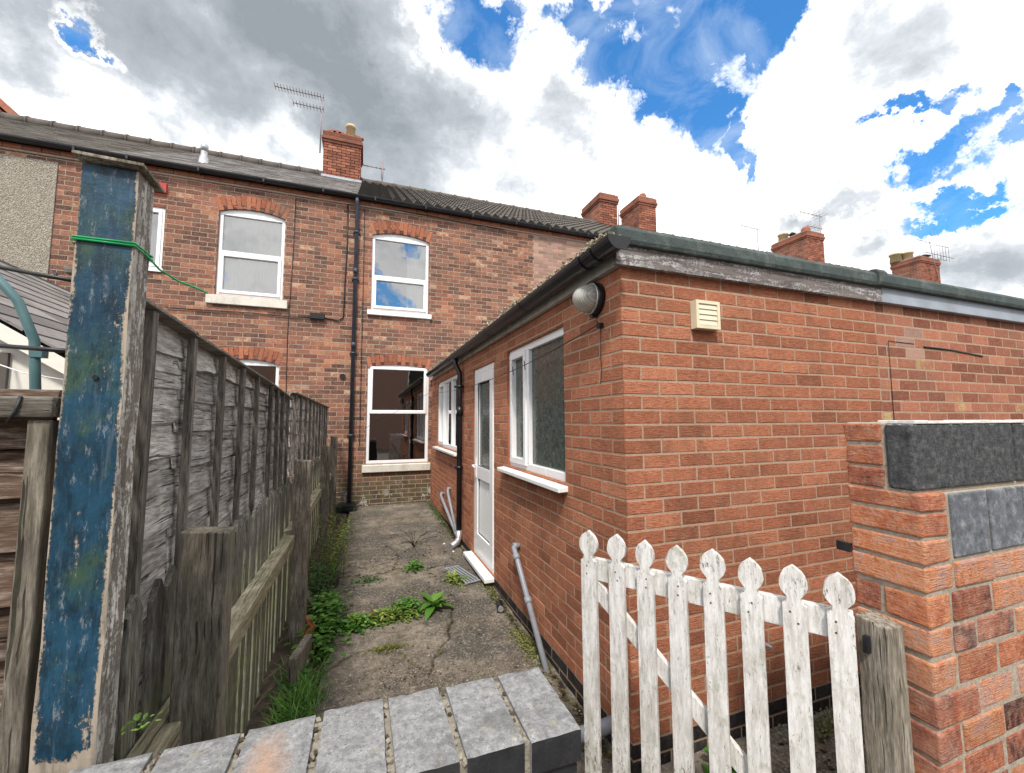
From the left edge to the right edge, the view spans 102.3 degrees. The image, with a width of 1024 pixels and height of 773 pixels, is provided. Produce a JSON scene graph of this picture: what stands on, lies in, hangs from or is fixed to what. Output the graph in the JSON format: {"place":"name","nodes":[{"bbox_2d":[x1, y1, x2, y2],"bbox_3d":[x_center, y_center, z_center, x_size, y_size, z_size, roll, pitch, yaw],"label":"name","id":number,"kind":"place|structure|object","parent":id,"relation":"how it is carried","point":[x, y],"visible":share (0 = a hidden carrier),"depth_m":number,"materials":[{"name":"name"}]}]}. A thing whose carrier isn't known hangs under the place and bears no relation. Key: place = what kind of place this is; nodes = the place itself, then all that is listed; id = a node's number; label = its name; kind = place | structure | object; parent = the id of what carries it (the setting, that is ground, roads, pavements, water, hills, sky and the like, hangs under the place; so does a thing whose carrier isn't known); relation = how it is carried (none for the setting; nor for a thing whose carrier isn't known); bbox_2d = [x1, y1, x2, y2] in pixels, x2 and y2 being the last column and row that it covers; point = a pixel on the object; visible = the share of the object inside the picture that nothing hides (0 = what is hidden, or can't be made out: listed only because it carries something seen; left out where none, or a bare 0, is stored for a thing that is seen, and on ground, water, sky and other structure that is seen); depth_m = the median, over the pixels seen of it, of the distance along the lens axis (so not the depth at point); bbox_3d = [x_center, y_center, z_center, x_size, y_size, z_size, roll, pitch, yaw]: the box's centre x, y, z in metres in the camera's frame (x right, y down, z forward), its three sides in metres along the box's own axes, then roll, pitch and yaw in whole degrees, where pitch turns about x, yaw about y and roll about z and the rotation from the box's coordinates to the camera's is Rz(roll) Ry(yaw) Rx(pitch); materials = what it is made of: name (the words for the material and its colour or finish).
{"place":"outdoors","nodes":[
{"label":"outdoors","id":0,"kind":"place"},
{"bbox_2d":[244,512,348,738],"bbox_3d":[-1.992,1.951,3.983,0.560,0.243,7.040,2,-5,-20],"label":"soil strip","id":1,"kind":"object","parent":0,"point":[261,704],"visible":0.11,"depth_m":2.71,"materials":[{"name":"brown soil"}]},
{"bbox_2d":[113,436,337,760],"bbox_3d":[-1.941,1.280,3.955,0.196,1.420,6.461,2,-5,-20],"label":"picket fence","id":2,"kind":"object","parent":1,"relation":"on","point":[224,604],"visible":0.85,"depth_m":1.24,"materials":[{"name":"wood"}]},
{"bbox_2d":[64,264,198,743],"bbox_3d":[-1.042,0.475,1.123,0.075,1.447,0.560,2,-5,-20],"label":"lap fence panel","id":3,"kind":"object","parent":2,"relation":"attached to","point":[153,490],"visible":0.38,"depth_m":1.25,"materials":[{"name":"grey wood"}]},
{"bbox_2d":[165,333,293,577],"bbox_3d":[-1.493,0.323,2.397,0.075,0.866,2.170,2,-5,-20],"label":"lap fence panel","id":4,"kind":"object","parent":2,"relation":"attached to","point":[229,463],"visible":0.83,"depth_m":1.76,"materials":[{"name":"grey wood"}]},
{"bbox_2d":[287,391,329,478],"bbox_3d":[-2.514,0.560,5.245,0.075,0.753,3.700,2,-5,-20],"label":"lap fence panel","id":5,"kind":"object","parent":2,"relation":"attached to","point":[307,440],"visible":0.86,"depth_m":4.28,"materials":[{"name":"grey wood"}]},
{"bbox_2d":[252,641,337,726],"bbox_3d":[-1.255,1.787,2.439,0.455,0.154,1.426,2,-5,-20],"label":"grass tuft","id":6,"kind":"object","parent":1,"relation":"on","point":[290,708],"visible":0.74,"depth_m":2.38,"materials":[{"name":"green plant"}]},
{"bbox_2d":[287,634,311,690],"bbox_3d":[-1.372,1.783,2.674,0.050,0.200,0.300,0,-5,-8],"label":"edging brick","id":7,"kind":"object","parent":1,"relation":"on","point":[300,655],"visible":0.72,"depth_m":2.61,"materials":[{"name":"grey brick"}]},
{"bbox_2d":[299,615,315,642],"bbox_3d":[-1.526,1.814,3.043,0.105,0.168,0.200,3,-6,-37],"label":"edging brick","id":8,"kind":"object","parent":1,"relation":"on","point":[312,625],"visible":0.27,"depth_m":2.99,"materials":[{"name":"orange brick"}]},
{"bbox_2d":[307,586,314,612],"bbox_3d":[-1.739,1.857,3.549,0.116,0.196,0.300,2,-5,-25],"label":"edging brick","id":9,"kind":"object","parent":1,"relation":"on","point":[310,596],"visible":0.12,"depth_m":3.48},
{"bbox_2d":[284,586,353,696],"bbox_3d":[-1.458,1.780,3.137,0.478,0.266,1.601,2,-5,-20],"label":"nettle patch","id":10,"kind":"object","parent":1,"relation":"on","point":[325,623],"visible":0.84,"depth_m":3.06,"materials":[{"name":"green plant"}]},
{"bbox_2d":[307,558,331,615],"bbox_3d":[-1.812,1.793,3.788,0.294,0.306,1.710,2,-5,-20],"label":"nettle patch","id":11,"kind":"object","parent":1,"relation":"on","point":[313,575],"visible":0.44,"depth_m":3.79,"materials":[{"name":"green plant"}]},
{"bbox_2d":[312,552,342,613],"bbox_3d":[-1.588,1.684,3.532,0.267,0.465,0.536,2,-5,-20],"label":"tall weed","id":12,"kind":"object","parent":1,"relation":"on","point":[328,584],"visible":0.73,"depth_m":3.56,"materials":[{"name":"green plant"}]},
{"bbox_2d":[308,507,355,587],"bbox_3d":[-1.963,1.657,4.500,0.526,0.656,1.220,2,-5,-20],"label":"tall weed","id":13,"kind":"object","parent":1,"relation":"on","point":[334,558],"visible":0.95,"depth_m":4.32,"materials":[{"name":"green plant"}]},
{"bbox_2d":[332,493,340,522],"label":"ivy tuft","id":14,"kind":"object","parent":1,"relation":"on","point":[335,515],"visible":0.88,"depth_m":6.28,"materials":[{"name":"green plant"}]},
{"bbox_2d":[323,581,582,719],"bbox_3d":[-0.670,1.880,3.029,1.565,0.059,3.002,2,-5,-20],"label":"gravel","id":15,"kind":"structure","parent":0,"point":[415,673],"depth_m":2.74,"materials":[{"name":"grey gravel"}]},
{"bbox_2d":[311,502,630,772],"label":"yard paving","id":16,"kind":"structure","parent":0,"point":[434,635],"depth_m":3.24,"materials":[{"name":"concrete"}]},
{"bbox_2d":[335,502,356,512],"bbox_3d":[-2.881,2.092,7.153,0.340,0.110,0.270,2,-5,-20],"label":"drain box","id":17,"kind":"object","parent":16,"relation":"on","point":[347,507],"visible":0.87,"depth_m":7.05,"materials":[{"name":"black plastic"}]},
{"bbox_2d":[332,612,379,641],"bbox_3d":[-1.275,1.853,3.236,0.521,0.112,0.412,2,-5,-20],"label":"creeping weed","id":18,"kind":"object","parent":16,"relation":"on","point":[352,625],"visible":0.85,"depth_m":3.21,"materials":[{"name":"green plant"}]},
{"bbox_2d":[268,538,448,704],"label":"weeds","id":19,"kind":"object","parent":16,"relation":"on","point":[352,612],"visible":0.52,"depth_m":3.44,"materials":[{"name":"green plant"}]},
{"bbox_2d":[351,575,386,587],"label":"weed","id":20,"kind":"object","parent":16,"relation":"on","point":[369,577],"visible":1,"depth_m":4.12,"materials":[{"name":"green plant"}]},
{"bbox_2d":[356,641,415,655],"bbox_3d":[-0.878,1.865,2.942,0.442,0.034,0.134,2,-5,-20],"label":"moss patch","id":21,"kind":"object","parent":16,"relation":"on","point":[390,646],"visible":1,"depth_m":2.94,"materials":[{"name":"green plant"}]},
{"bbox_2d":[345,601,438,630],"bbox_3d":[-1.107,1.867,3.351,1.018,0.098,0.379,2,-5,-20],"label":"creeping weed","id":22,"kind":"object","parent":16,"relation":"on","point":[382,614],"visible":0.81,"depth_m":3.37,"materials":[{"name":"green plant"}]},
{"bbox_2d":[379,596,426,618],"bbox_3d":[-0.873,1.859,3.501,0.390,0.130,0.351,4,-6,-43],"label":"creeping weed","id":23,"kind":"object","parent":16,"relation":"on","point":[402,604],"visible":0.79,"depth_m":3.49,"materials":[{"name":"green plant"}]},
{"bbox_2d":[401,560,425,572],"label":"weed","id":24,"kind":"object","parent":16,"relation":"on","point":[412,564],"visible":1,"depth_m":4.43,"materials":[{"name":"green plant"}]},
{"bbox_2d":[394,530,437,546],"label":"dry stalks","id":25,"kind":"object","parent":16,"relation":"on","point":[412,543],"visible":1,"depth_m":5.25,"materials":[{"name":"brown plant"}]},
{"bbox_2d":[419,591,453,620],"bbox_3d":[-0.690,1.844,3.543,0.274,0.163,0.314,-5,-7,43],"label":"dock plant","id":26,"kind":"object","parent":16,"relation":"on","point":[434,600],"visible":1,"depth_m":3.52,"materials":[{"name":"green plant"}]},
{"bbox_2d":[427,503,452,538],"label":"weed","id":27,"kind":"object","parent":16,"relation":"on","point":[438,516],"visible":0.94,"depth_m":6.64,"materials":[{"name":"green plant"}]},
{"bbox_2d":[440,569,470,588],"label":"weed","id":28,"kind":"object","parent":16,"relation":"on","point":[454,576],"visible":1,"depth_m":4.15,"materials":[{"name":"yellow plant"}]},
{"bbox_2d":[444,565,480,583],"bbox_3d":[-0.526,1.954,4.295,0.175,0.012,0.515,3,-6,-34],"label":"drain grate","id":29,"kind":"object","parent":16,"relation":"on","point":[459,568],"visible":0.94,"depth_m":4.29,"materials":[{"name":"grey metal"}]},
{"bbox_2d":[476,579,519,620],"bbox_3d":[-0.217,1.929,3.905,0.201,0.048,1.278,2,-5,-20],"label":"moss patch","id":30,"kind":"object","parent":16,"relation":"on","point":[487,588],"visible":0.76,"depth_m":3.85,"materials":[{"name":"green plant"}]},
{"bbox_2d":[496,600,503,612],"bbox_3d":[-0.103,1.883,3.530,0.060,0.060,0.114,1,-5,-9],"label":"drink can","id":31,"kind":"object","parent":16,"relation":"on","point":[499,606],"visible":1,"depth_m":3.48,"materials":[{"name":"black metal"}]},
{"bbox_2d":[508,614,552,678],"bbox_3d":[0.078,1.870,3.007,0.238,0.046,0.877,2,-5,-20],"label":"moss patch","id":32,"kind":"object","parent":16,"relation":"on","point":[527,645],"visible":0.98,"depth_m":2.97,"materials":[{"name":"green plant"}]},
{"bbox_2d":[335,510,864,770],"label":"leaf litter","id":33,"kind":"object","parent":16,"relation":"on","point":[564,699],"visible":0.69,"depth_m":2.97,"materials":[{"name":"brown plant"}]},
{"bbox_2d":[0,0,1023,297],"label":"sky","id":34,"kind":"structure","parent":0,"point":[897,122],"materials":[{"name":"white"}]},
{"bbox_2d":[488,192,621,288],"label":"terraced house","id":35,"kind":"structure","parent":0,"point":[559,239],"depth_m":9.43,"materials":[{"name":"brick"}]},
{"bbox_2d":[619,193,729,245],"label":"terraced house","id":36,"kind":"structure","parent":0,"point":[638,212],"depth_m":14.54,"materials":[{"name":"brick"}]},
{"bbox_2d":[661,697,866,772],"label":"passage paving","id":37,"kind":"structure","parent":0,"point":[782,754],"depth_m":2.05,"materials":[{"name":"concrete"}]},
{"bbox_2d":[702,741,738,772],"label":"leafy weed","id":38,"kind":"object","parent":37,"relation":"on","point":[706,769],"visible":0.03,"depth_m":1.95,"materials":[{"name":"green plant"}]},
{"bbox_2d":[770,701,863,761],"bbox_3d":[1.906,1.823,2.269,1.474,0.047,0.316,2,-5,-20],"label":"moss patch","id":39,"kind":"object","parent":37,"relation":"on","point":[821,726],"visible":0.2,"depth_m":2.21,"materials":[{"name":"green plant"}]},
{"bbox_2d":[855,611,914,772],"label":"gate post","id":40,"kind":"object","parent":37,"relation":"on","point":[886,711],"visible":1,"depth_m":1.13,"materials":[{"name":"grey wood"}]},
{"bbox_2d":[579,530,870,772],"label":"picket gate","id":41,"kind":"structure","parent":40,"relation":"attached to","point":[795,615],"depth_m":1.35,"materials":[{"name":"white paint"}]},
{"bbox_2d":[730,226,839,265],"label":"terraced house","id":42,"kind":"structure","parent":0,"point":[806,243],"depth_m":17.47,"materials":[{"name":"brick"}]},
{"bbox_2d":[739,225,759,249],"bbox_3d":[9.510,-5.814,16.439,0.911,1.152,0.200,2,-5,-20],"label":"television aerial","id":43,"kind":"object","parent":42,"relation":"on","point":[757,233],"visible":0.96,"depth_m":16.56,"materials":[{"name":"metal"}]},
{"bbox_2d":[794,209,826,232],"bbox_3d":[12.897,-6.446,17.707,1.311,2.200,0.600,2,-5,-20],"label":"television aerial","id":44,"kind":"object","parent":42,"relation":"on","point":[819,216],"visible":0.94,"depth_m":17.81,"materials":[{"name":"metal"}]},
{"bbox_2d":[840,251,940,282],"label":"terraced house","id":45,"kind":"structure","parent":0,"point":[909,265],"depth_m":20.19,"materials":[{"name":"brick"}]},
{"bbox_2d":[914,230,949,277],"bbox_3d":[20.284,-6.375,19.818,2.519,2.366,0.400,2,-5,-20],"label":"television aerial","id":46,"kind":"object","parent":45,"relation":"on","point":[942,246],"visible":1,"depth_m":19.91,"materials":[{"name":"metal"}]},
{"bbox_2d":[926,252,953,267],"bbox_3d":[21.693,-6.091,20.832,2.311,1.164,0.200,2,-5,-20],"label":"television aerial","id":47,"kind":"object","parent":45,"relation":"on","point":[941,258],"visible":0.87,"depth_m":20.85,"materials":[{"name":"metal"}]},
{"label":"ground","id":48,"kind":"structure","parent":0,"visible":0},
{"bbox_2d":[0,98,18,114],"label":"gabled house","id":49,"kind":"structure","parent":48,"relation":"on","point":[5,107],"depth_m":12.01,"materials":[{"name":"brick"}]},
{"bbox_2d":[0,274,48,389],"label":"curved pole","id":50,"kind":"object","parent":48,"relation":"on","point":[20,307],"visible":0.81,"depth_m":0.95,"materials":[{"name":"teal metal"}]},
{"bbox_2d":[28,150,164,772],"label":"timber post","id":51,"kind":"object","parent":48,"relation":"on","point":[73,726],"visible":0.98,"depth_m":0.82,"materials":[{"name":"blue paint"}]},
{"bbox_2d":[0,389,61,772],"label":"slatted fence","id":52,"kind":"object","parent":51,"relation":"attached to","point":[29,423],"visible":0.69,"depth_m":0.79,"materials":[{"name":"brown wood"}]},
{"bbox_2d":[0,265,70,352],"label":"black cable","id":53,"kind":"object","parent":51,"relation":"hanging from","point":[55,276],"visible":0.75,"depth_m":0.87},
{"bbox_2d":[70,235,207,293],"bbox_3d":[-0.815,-0.270,0.918,0.231,0.061,0.110,4,-6,-39],"label":"green wire","id":54,"kind":"object","parent":51,"relation":"attached to","point":[76,237],"visible":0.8,"depth_m":0.86,"materials":[{"name":"plastic"}]},
{"bbox_2d":[121,711,161,734],"bbox_3d":[-0.796,0.719,0.887,0.067,0.021,0.061,1,-5,-9],"label":"weed","id":55,"kind":"object","parent":51,"relation":"attached to","point":[136,717],"visible":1,"depth_m":0.88,"materials":[{"name":"green plant"}]},
{"bbox_2d":[0,111,199,289],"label":"terraced house","id":56,"kind":"structure","parent":48,"relation":"on","point":[40,169],"depth_m":6.30,"materials":[{"name":"brick"}]},
{"bbox_2d":[0,260,244,516],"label":"garden shed","id":57,"kind":"structure","parent":48,"relation":"on","point":[46,303],"depth_m":2.41,"materials":[{"name":"paint"}]},
{"bbox_2d":[101,142,504,508],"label":"terraced house","id":58,"kind":"structure","parent":48,"relation":"on","point":[296,332],"depth_m":7.33,"materials":[{"name":"brick"}]},
{"bbox_2d":[148,207,164,271],"bbox_3d":[-6.001,-2.413,6.703,0.620,1.095,0.125,2,-5,-20],"label":"window","id":59,"kind":"structure","parent":58,"relation":"in","point":[161,211],"depth_m":6.77,"materials":[{"name":"white plastic"}]},
{"bbox_2d":[211,359,278,385],"bbox_3d":[-4.559,0.451,7.019,1.010,1.840,0.088,2,-5,-20],"label":"window","id":60,"kind":"structure","parent":58,"relation":"in","point":[248,362],"depth_m":7.14,"materials":[{"name":"white plastic"}]},
{"bbox_2d":[205,210,287,309],"bbox_3d":[-4.564,-2.239,7.201,1.210,1.730,0.170,2,-5,-20],"label":"window","id":61,"kind":"structure","parent":58,"relation":"in","point":[223,299],"depth_m":7.16,"materials":[{"name":"white plastic"}]},
{"bbox_2d":[223,216,281,293],"bbox_3d":[-4.588,-2.310,7.306,0.970,1.550,0.034,2,-5,-20],"label":"window pane","id":62,"kind":"structure","parent":58,"relation":"attached to","point":[252,237],"depth_m":7.30,"materials":[{"name":"glass"}]},
{"bbox_2d":[69,667,580,772],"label":"garden wall","id":63,"kind":"structure","parent":48,"relation":"on","point":[523,721],"depth_m":0.82,"materials":[{"name":"grey brick"}]},
{"bbox_2d":[321,123,536,505],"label":"terraced house","id":64,"kind":"structure","parent":48,"relation":"on","point":[477,276],"depth_m":8.36,"materials":[{"name":"brick"}]},
{"bbox_2d":[274,83,323,152],"bbox_3d":[-5.638,-7.061,10.898,1.181,1.623,0.280,2,-5,-20],"label":"television aerial","id":65,"kind":"object","parent":64,"relation":"attached to","point":[305,93],"visible":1,"depth_m":11.01,"materials":[{"name":"metal"}]},
{"bbox_2d":[363,159,384,181],"bbox_3d":[-3.899,-6.022,11.647,0.571,0.965,0.100,2,-5,-20],"label":"television aerial","id":66,"kind":"object","parent":64,"relation":"on","point":[381,168],"visible":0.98,"depth_m":11.71,"materials":[{"name":"metal"}]},
{"bbox_2d":[362,365,429,472],"bbox_3d":[-2.166,0.589,7.812,1.235,2.000,0.150,2,-5,-20],"label":"window","id":67,"kind":"structure","parent":64,"relation":"in","point":[406,466],"depth_m":7.75,"materials":[{"name":"white plastic"}]},
{"bbox_2d":[367,234,431,319],"bbox_3d":[-2.177,-2.161,8.051,1.200,1.660,0.170,2,-5,-20],"label":"window","id":68,"kind":"structure","parent":64,"relation":"in","point":[394,238],"depth_m":8.04,"materials":[{"name":"white plastic"}]},
{"bbox_2d":[406,245,425,308],"bbox_3d":[-1.909,-2.195,8.255,0.380,1.540,0.032,1,-5,-19],"label":"net curtain","id":69,"kind":"object","parent":64,"relation":"attached to","point":[416,262],"visible":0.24,"depth_m":8.25,"materials":[{"name":"white fabric"}]},
{"bbox_2d":[426,225,882,772],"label":"brick extension","id":70,"kind":"object","parent":48,"relation":"on","point":[694,399],"visible":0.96,"depth_m":2.41,"materials":[{"name":"brick"}]},
{"bbox_2d":[433,375,456,456],"bbox_3d":[-1.028,0.449,6.544,0.160,1.160,1.880,2,-5,-20],"label":"window","id":71,"kind":"structure","parent":70,"relation":"in","point":[447,418],"depth_m":6.67,"materials":[{"name":"white plastic"}]},
{"bbox_2d":[358,325,596,431],"bbox_3d":[-1.306,0.303,4.790,1.634,0.905,6.013,2,-5,-20],"label":"washing line","id":72,"kind":"object","parent":70,"relation":"attached to","point":[510,371],"visible":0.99,"depth_m":3.24,"materials":[{"name":"plastic"}]},
{"bbox_2d":[471,368,493,568],"bbox_3d":[-0.311,0.838,4.499,0.123,2.010,0.710,2,-5,-20],"label":"door","id":73,"kind":"structure","parent":70,"relation":"in","point":[484,392],"depth_m":4.51,"materials":[{"name":"white plastic"}]},
{"bbox_2d":[497,327,567,492],"bbox_3d":[0.150,0.181,3.259,0.160,1.090,1.280,2,-5,-20],"label":"window","id":74,"kind":"structure","parent":70,"relation":"in","point":[537,406],"depth_m":3.19,"materials":[{"name":"white plastic"}]},
{"bbox_2d":[836,420,1023,772],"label":"brick wall","id":75,"kind":"structure","parent":48,"relation":"on","point":[937,514],"depth_m":1.22,"materials":[{"name":"red brick"}]},
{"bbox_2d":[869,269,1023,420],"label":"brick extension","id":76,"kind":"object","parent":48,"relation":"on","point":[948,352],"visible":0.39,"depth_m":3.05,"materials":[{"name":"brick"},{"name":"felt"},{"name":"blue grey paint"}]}
]}

